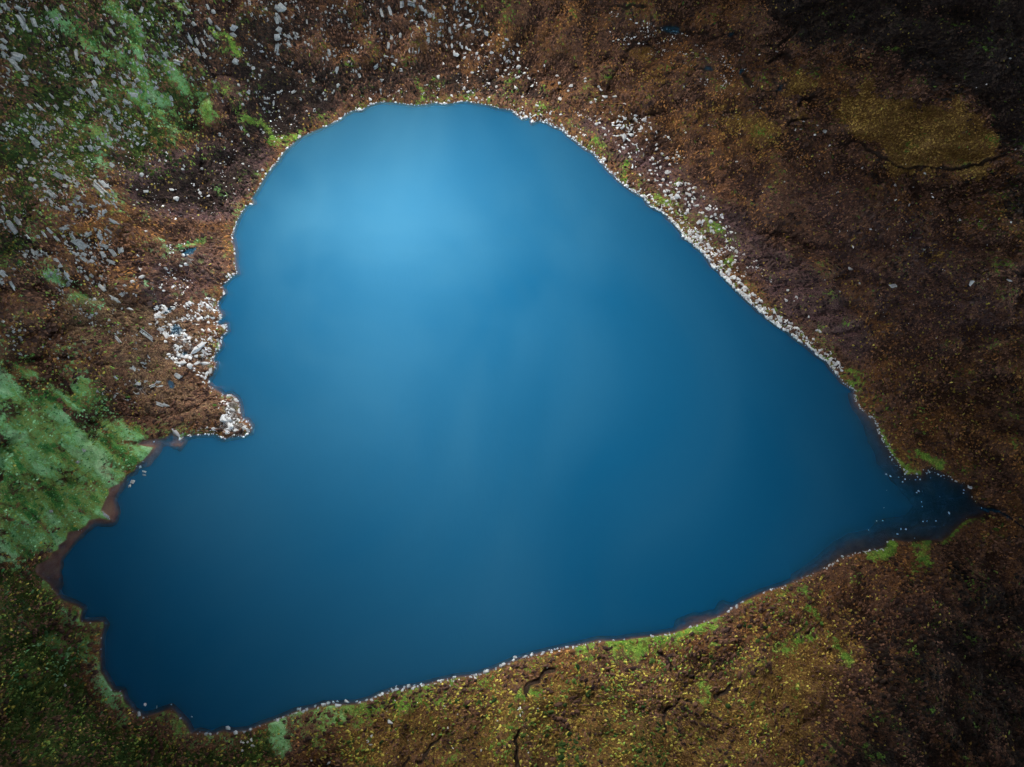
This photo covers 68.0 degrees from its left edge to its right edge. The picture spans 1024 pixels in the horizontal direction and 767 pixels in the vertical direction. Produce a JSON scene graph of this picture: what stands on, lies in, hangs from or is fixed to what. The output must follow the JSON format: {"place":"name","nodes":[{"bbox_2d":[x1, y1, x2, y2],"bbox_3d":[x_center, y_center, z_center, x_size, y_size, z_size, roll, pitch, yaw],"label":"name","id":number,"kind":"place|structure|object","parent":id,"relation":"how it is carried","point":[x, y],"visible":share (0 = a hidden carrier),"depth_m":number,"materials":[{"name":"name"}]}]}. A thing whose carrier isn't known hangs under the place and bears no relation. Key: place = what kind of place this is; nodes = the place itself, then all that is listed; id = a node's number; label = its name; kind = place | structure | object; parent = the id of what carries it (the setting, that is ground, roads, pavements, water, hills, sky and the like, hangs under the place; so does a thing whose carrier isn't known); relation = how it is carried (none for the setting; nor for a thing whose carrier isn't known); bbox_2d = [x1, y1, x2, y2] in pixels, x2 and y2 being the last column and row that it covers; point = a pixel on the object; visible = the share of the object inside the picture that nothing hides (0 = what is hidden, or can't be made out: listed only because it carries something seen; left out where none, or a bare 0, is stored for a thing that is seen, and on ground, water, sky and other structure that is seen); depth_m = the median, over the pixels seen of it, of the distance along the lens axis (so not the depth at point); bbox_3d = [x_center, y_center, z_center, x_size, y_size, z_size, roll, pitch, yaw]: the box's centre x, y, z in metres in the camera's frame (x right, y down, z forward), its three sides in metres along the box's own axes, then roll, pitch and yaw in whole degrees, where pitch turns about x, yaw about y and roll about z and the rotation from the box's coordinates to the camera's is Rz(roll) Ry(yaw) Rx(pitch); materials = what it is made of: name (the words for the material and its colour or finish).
{"place":"outdoors","nodes":[
{"label":"outdoors","id":0,"kind":"place"},
{"bbox_2d":[59,102,947,732],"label":"lake water","id":1,"kind":"structure","parent":0,"point":[503,386],"depth_m":226.83,"materials":[{"name":"blue liquid"}]},
{"bbox_2d":[0,0,1023,766],"bbox_3d":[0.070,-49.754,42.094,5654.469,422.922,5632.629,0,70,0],"label":"hillside","id":2,"kind":"structure","parent":0,"point":[934,522],"depth_m":233.82,"materials":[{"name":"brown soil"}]},
{"bbox_2d":[0,270,7,277],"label":"flat rock","id":3,"kind":"object","parent":2,"relation":"on","point":[2,273],"visible":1,"depth_m":224.75,"materials":[{"name":"grey stone"}]},
{"bbox_2d":[0,44,7,50],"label":"flat rock","id":4,"kind":"object","parent":2,"relation":"on","point":[2,47],"visible":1,"depth_m":236.78,"materials":[{"name":"grey stone"}]},
{"bbox_2d":[2,3,10,11],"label":"flat rock","id":5,"kind":"object","parent":2,"relation":"on","point":[5,6],"visible":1,"depth_m":239.03,"materials":[{"name":"grey stone"}]},
{"bbox_2d":[9,281,14,290],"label":"flat rock","id":6,"kind":"object","parent":2,"relation":"on","point":[12,285],"visible":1,"depth_m":226.10,"materials":[{"name":"grey stone"}]},
{"bbox_2d":[7,220,17,234],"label":"flat rock","id":7,"kind":"object","parent":2,"relation":"on","point":[11,226],"visible":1,"depth_m":229.50,"materials":[{"name":"grey stone"}]},
{"bbox_2d":[7,58,17,64],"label":"flat rock","id":8,"kind":"object","parent":2,"relation":"on","point":[12,61],"visible":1,"depth_m":237.20,"materials":[{"name":"grey stone"}]},
{"bbox_2d":[11,52,23,61],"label":"flat rock","id":9,"kind":"object","parent":2,"relation":"on","point":[16,56],"visible":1,"depth_m":237.94,"materials":[{"name":"grey stone"}]},
{"bbox_2d":[13,217,21,225],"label":"flat rock","id":10,"kind":"object","parent":2,"relation":"on","point":[17,221],"visible":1,"depth_m":229.87,"materials":[{"name":"grey stone"}]},
{"bbox_2d":[13,64,21,70],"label":"flat rock","id":11,"kind":"object","parent":2,"relation":"on","point":[17,67],"visible":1,"depth_m":237.18,"materials":[{"name":"grey stone"}]},
{"bbox_2d":[15,11,25,24],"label":"flat rock","id":12,"kind":"object","parent":2,"relation":"on","point":[20,18],"visible":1,"depth_m":240.31,"materials":[{"name":"grey stone"}]},
{"bbox_2d":[20,23,28,32],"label":"flat rock","id":13,"kind":"object","parent":2,"relation":"on","point":[24,26],"visible":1,"depth_m":240.45,"materials":[{"name":"grey stone"}]},
{"bbox_2d":[30,18,37,26],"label":"flat rock","id":14,"kind":"object","parent":2,"relation":"on","point":[34,23],"visible":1,"depth_m":241.82,"materials":[{"name":"grey stone"}]},
{"bbox_2d":[29,135,40,147],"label":"flat rock","id":15,"kind":"object","parent":2,"relation":"on","point":[35,142],"visible":1,"depth_m":236.53,"materials":[{"name":"grey stone"}]},
{"bbox_2d":[34,103,45,111],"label":"flat rock","id":16,"kind":"object","parent":2,"relation":"on","point":[40,108],"visible":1,"depth_m":239.28,"materials":[{"name":"grey stone"}]},
{"bbox_2d":[53,258,62,267],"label":"flat rock","id":17,"kind":"object","parent":2,"relation":"on","point":[57,260],"visible":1,"depth_m":229.23,"materials":[{"name":"grey stone"}]},
{"bbox_2d":[52,171,64,179],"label":"flat rock","id":18,"kind":"object","parent":2,"relation":"on","point":[58,175],"visible":1,"depth_m":236.12,"materials":[{"name":"grey stone"}]},
{"bbox_2d":[56,117,63,126],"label":"flat rock","id":19,"kind":"object","parent":2,"relation":"on","point":[59,121],"visible":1,"depth_m":240.63,"materials":[{"name":"grey stone"}]},
{"bbox_2d":[63,174,71,182],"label":"flat rock","id":20,"kind":"object","parent":2,"relation":"on","point":[66,177],"visible":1,"depth_m":236.58,"materials":[{"name":"grey stone"}]},
{"bbox_2d":[74,49,78,60],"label":"flat rock","id":21,"kind":"object","parent":2,"relation":"on","point":[76,54],"visible":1,"depth_m":244.00,"materials":[{"name":"grey stone"}]},
{"bbox_2d":[71,239,87,250],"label":"flat rock","id":22,"kind":"object","parent":2,"relation":"on","point":[80,244],"visible":1,"depth_m":233.90,"materials":[{"name":"grey stone"}]},
{"bbox_2d":[79,257,89,262],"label":"flat rock","id":23,"kind":"object","parent":2,"relation":"on","point":[84,259],"visible":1,"depth_m":234.01,"materials":[{"name":"grey stone"}]},
{"bbox_2d":[86,88,93,95],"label":"flat rock","id":24,"kind":"object","parent":2,"relation":"on","point":[90,92],"visible":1,"depth_m":244.39,"materials":[{"name":"grey stone"}]},
{"bbox_2d":[93,56,101,65],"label":"flat rock","id":25,"kind":"object","parent":2,"relation":"on","point":[96,60],"visible":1,"depth_m":245.43,"materials":[{"name":"grey stone"}]},
{"bbox_2d":[94,66,100,74],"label":"flat rock","id":26,"kind":"object","parent":2,"relation":"on","point":[98,70],"visible":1,"depth_m":245.97,"materials":[{"name":"grey stone"}]},
{"bbox_2d":[91,181,110,197],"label":"flat rock","id":27,"kind":"object","parent":2,"relation":"on","point":[98,187],"visible":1,"depth_m":238.44,"materials":[{"name":"grey stone"}]},
{"bbox_2d":[98,284,106,291],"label":"flat rock","id":28,"kind":"object","parent":2,"relation":"on","point":[100,286],"visible":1,"depth_m":234.84,"materials":[{"name":"grey stone"}]},
{"bbox_2d":[98,179,110,188],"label":"flat rock","id":29,"kind":"object","parent":2,"relation":"on","point":[103,183],"visible":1,"depth_m":240.88,"materials":[{"name":"grey stone"}]},
{"bbox_2d":[108,249,116,256],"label":"flat rock","id":30,"kind":"object","parent":2,"relation":"on","point":[113,253],"visible":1,"depth_m":237.19,"materials":[{"name":"grey stone"}]},
{"bbox_2d":[109,295,120,302],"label":"flat rock","id":31,"kind":"object","parent":2,"relation":"on","point":[113,298],"visible":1,"depth_m":234.27,"materials":[{"name":"grey stone"}]},
{"bbox_2d":[129,92,137,97],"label":"flat rock","id":32,"kind":"object","parent":2,"relation":"on","point":[132,94],"visible":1,"depth_m":249.49,"materials":[{"name":"grey stone"}]},
{"bbox_2d":[139,328,152,341],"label":"flat rock","id":33,"kind":"object","parent":2,"relation":"on","point":[145,333],"visible":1,"depth_m":234.22,"materials":[{"name":"grey stone"}]},
{"bbox_2d":[172,429,179,436],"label":"boulder","id":34,"kind":"object","parent":2,"relation":"on","point":[175,432],"visible":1,"depth_m":228.04,"materials":[{"name":"stone"}]},
{"bbox_2d":[173,59,181,65],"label":"flat rock","id":35,"kind":"object","parent":2,"relation":"on","point":[177,62],"visible":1,"depth_m":252.96,"materials":[{"name":"grey stone"}]},
{"bbox_2d":[174,373,181,378],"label":"flat rock","id":36,"kind":"object","parent":2,"relation":"on","point":[177,376],"visible":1,"depth_m":231.87,"materials":[{"name":"grey stone"}]},
{"bbox_2d":[176,361,186,364],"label":"boulder","id":37,"kind":"object","parent":2,"relation":"on","point":[182,362],"visible":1,"depth_m":233.69,"materials":[{"name":"stone"}]},
{"bbox_2d":[186,33,192,44],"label":"flat rock","id":38,"kind":"object","parent":2,"relation":"on","point":[190,39],"visible":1,"depth_m":255.28,"materials":[{"name":"grey stone"}]},
{"bbox_2d":[193,48,200,55],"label":"flat rock","id":39,"kind":"object","parent":2,"relation":"on","point":[196,50],"visible":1,"depth_m":255.96,"materials":[{"name":"grey stone"}]},
{"bbox_2d":[191,342,206,353],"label":"boulder","id":40,"kind":"object","parent":2,"relation":"on","point":[196,349],"visible":1,"depth_m":235.65,"materials":[{"name":"stone"}]},
{"bbox_2d":[220,415,226,421],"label":"boulder","id":41,"kind":"object","parent":2,"relation":"on","point":[222,418],"visible":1,"depth_m":228.04,"materials":[{"name":"stone"}]},
{"bbox_2d":[228,422,233,428],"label":"boulder","id":42,"kind":"object","parent":2,"relation":"on","point":[230,426],"visible":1,"depth_m":227.98,"materials":[{"name":"stone"}]},
{"bbox_2d":[230,24,237,30],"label":"flat rock","id":43,"kind":"object","parent":2,"relation":"on","point":[233,27],"visible":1,"depth_m":258.64,"materials":[{"name":"grey stone"}]},
{"bbox_2d":[232,58,238,64],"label":"flat rock","id":44,"kind":"object","parent":2,"relation":"on","point":[235,61],"visible":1,"depth_m":259.45,"materials":[{"name":"grey stone"}]},
{"bbox_2d":[0,0,487,487],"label":"scree stones","id":45,"kind":"object","parent":2,"relation":"on","point":[12,29],"visible":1,"depth_m":243.37,"materials":[{"name":"grey stone"}]},
{"bbox_2d":[274,43,279,53],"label":"flat rock","id":46,"kind":"object","parent":2,"relation":"on","point":[277,47],"visible":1,"depth_m":264.53,"materials":[{"name":"grey stone"}]},
{"bbox_2d":[274,15,280,23],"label":"flat rock","id":47,"kind":"object","parent":2,"relation":"on","point":[277,19],"visible":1,"depth_m":264.56,"materials":[{"name":"grey stone"}]},
{"bbox_2d":[274,34,280,40],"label":"flat rock","id":48,"kind":"object","parent":2,"relation":"on","point":[277,37],"visible":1,"depth_m":264.47,"materials":[{"name":"grey stone"}]},
{"bbox_2d":[274,2,286,11],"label":"flat rock","id":49,"kind":"object","parent":2,"relation":"on","point":[280,7],"visible":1,"depth_m":265.32,"materials":[{"name":"grey stone"}]},
{"bbox_2d":[407,1,414,6],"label":"flat rock","id":50,"kind":"object","parent":2,"relation":"on","point":[411,4],"visible":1,"depth_m":267.64,"materials":[{"name":"grey stone"}]},
{"bbox_2d":[0,0,1023,766],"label":"moorland plants","id":51,"kind":"object","parent":2,"relation":"on","point":[796,250],"visible":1,"depth_m":239.87,"materials":[{"name":"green plant"}]},
{"bbox_2d":[39,11,1015,761],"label":"loose stones","id":52,"kind":"object","parent":2,"relation":"on","point":[701,237],"visible":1,"depth_m":243.09,"materials":[{"name":"stone"}]},
{"bbox_2d":[980,506,1023,528],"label":"stream water","id":53,"kind":"structure","parent":2,"relation":"on","point":[989,510],"depth_m":219.80,"materials":[{"name":"blue liquid"}]}
]}

